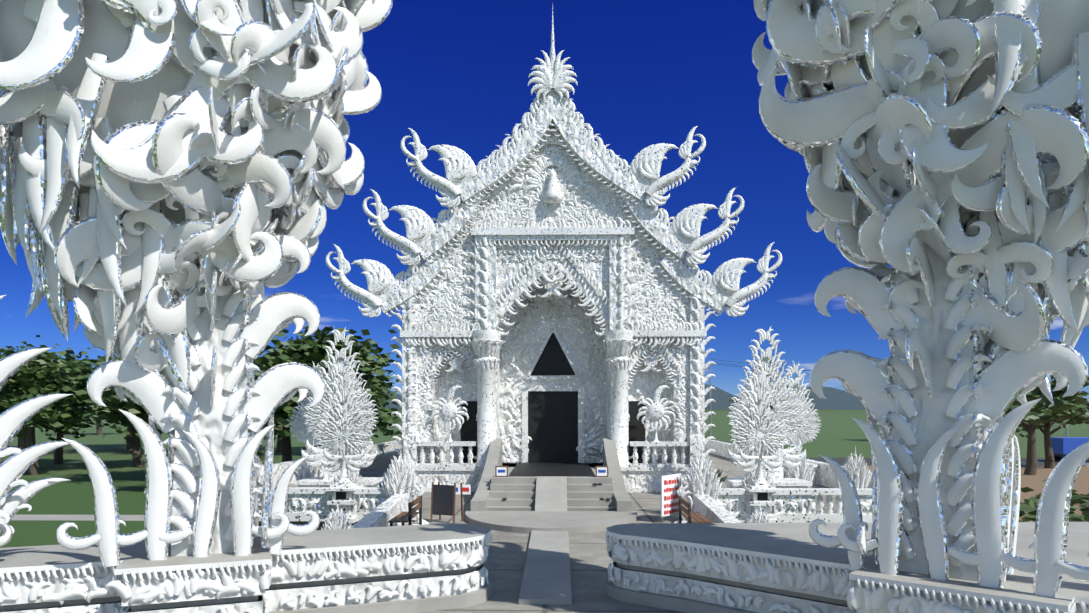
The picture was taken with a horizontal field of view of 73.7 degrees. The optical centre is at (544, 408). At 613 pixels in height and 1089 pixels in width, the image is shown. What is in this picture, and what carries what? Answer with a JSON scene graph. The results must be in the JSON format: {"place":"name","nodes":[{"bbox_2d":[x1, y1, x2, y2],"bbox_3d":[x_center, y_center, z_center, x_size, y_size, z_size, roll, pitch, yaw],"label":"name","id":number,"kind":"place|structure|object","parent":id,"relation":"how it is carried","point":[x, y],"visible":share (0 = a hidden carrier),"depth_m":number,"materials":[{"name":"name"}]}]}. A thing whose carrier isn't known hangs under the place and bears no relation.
{"place":"outdoors","nodes":[
{"label":"outdoors","id":0,"kind":"place"},
{"bbox_2d":[0,359,1088,547],"bbox_3d":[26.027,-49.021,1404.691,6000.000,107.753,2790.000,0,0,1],"label":"grass field","id":1,"kind":"structure","parent":0,"point":[840,436],"depth_m":56.03,"materials":[{"name":"plant"}]},
{"bbox_2d":[0,0,1088,401],"label":"sky","id":2,"kind":"structure","parent":0,"point":[455,73],"materials":[{"name":"blue"}]},
{"bbox_2d":[259,451,842,612],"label":"yard floor","id":3,"kind":"structure","parent":0,"point":[505,561],"depth_m":12.95,"materials":[{"name":"concrete"}]},
{"bbox_2d":[0,531,491,612],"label":"gate wall","id":4,"kind":"structure","parent":3,"relation":"on","point":[459,562],"depth_m":8.94,"materials":[{"name":"white paint"}]},
{"bbox_2d":[144,327,886,529],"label":"ornamental tree sculptures","id":5,"kind":"object","parent":3,"relation":"on","point":[779,480],"visible":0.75,"depth_m":17.18,"materials":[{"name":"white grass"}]},
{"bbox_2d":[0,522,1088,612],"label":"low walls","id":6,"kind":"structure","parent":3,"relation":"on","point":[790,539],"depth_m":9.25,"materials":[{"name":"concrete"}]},
{"bbox_2d":[0,295,71,546],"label":"sculpture","id":7,"kind":"object","parent":6,"relation":"on","point":[15,419],"visible":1,"depth_m":8.08,"materials":[{"name":"white paint"}]},
{"bbox_2d":[0,0,392,567],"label":"tree sculpture","id":8,"kind":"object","parent":6,"relation":"on","point":[176,176],"depth_m":8.19,"materials":[{"name":"white paint"}]},
{"bbox_2d":[752,0,1088,597],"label":"tree sculpture","id":9,"kind":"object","parent":6,"relation":"on","point":[941,147],"depth_m":7.20,"materials":[{"name":"white paint"}]},
{"bbox_2d":[388,466,710,525],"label":"signs","id":10,"kind":"object","parent":3,"relation":"on","point":[443,498],"visible":0.9,"depth_m":16.93,"materials":[{"name":"white plastic"}]},
{"bbox_2d":[400,227,706,604],"bbox_3d":[0.418,-3.545,31.630,10.100,12.400,43.600,0,0,1],"label":"temple structure","id":11,"kind":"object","parent":3,"relation":"on","point":[549,491],"depth_m":23.17,"materials":[{"name":"white paint"}]},
{"bbox_2d":[325,6,781,462],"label":"temple","id":12,"kind":"structure","parent":11,"relation":"on","point":[469,190],"depth_m":23.24,"materials":[{"name":"white paint"}]},
{"bbox_2d":[417,117,689,462],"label":"facade","id":13,"kind":"structure","parent":3,"relation":"on","point":[643,385],"depth_m":23.49,"materials":[{"name":"white paint"}]},
{"bbox_2d":[605,528,1088,612],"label":"gate wall","id":14,"kind":"structure","parent":3,"relation":"on","point":[645,564],"depth_m":8.80,"materials":[{"name":"white paint"}]},
{"bbox_2d":[378,410,865,411],"bbox_3d":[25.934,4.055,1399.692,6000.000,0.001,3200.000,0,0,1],"label":"ground","id":15,"kind":"structure","parent":0,"point":[733,410],"depth_m":1013.16,"materials":[{"name":"green plant"}]},
{"bbox_2d":[0,325,1088,521],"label":"tree","id":16,"kind":"object","parent":15,"relation":"on","point":[46,373],"depth_m":42.95,"materials":[{"name":"green plant"}]}
]}

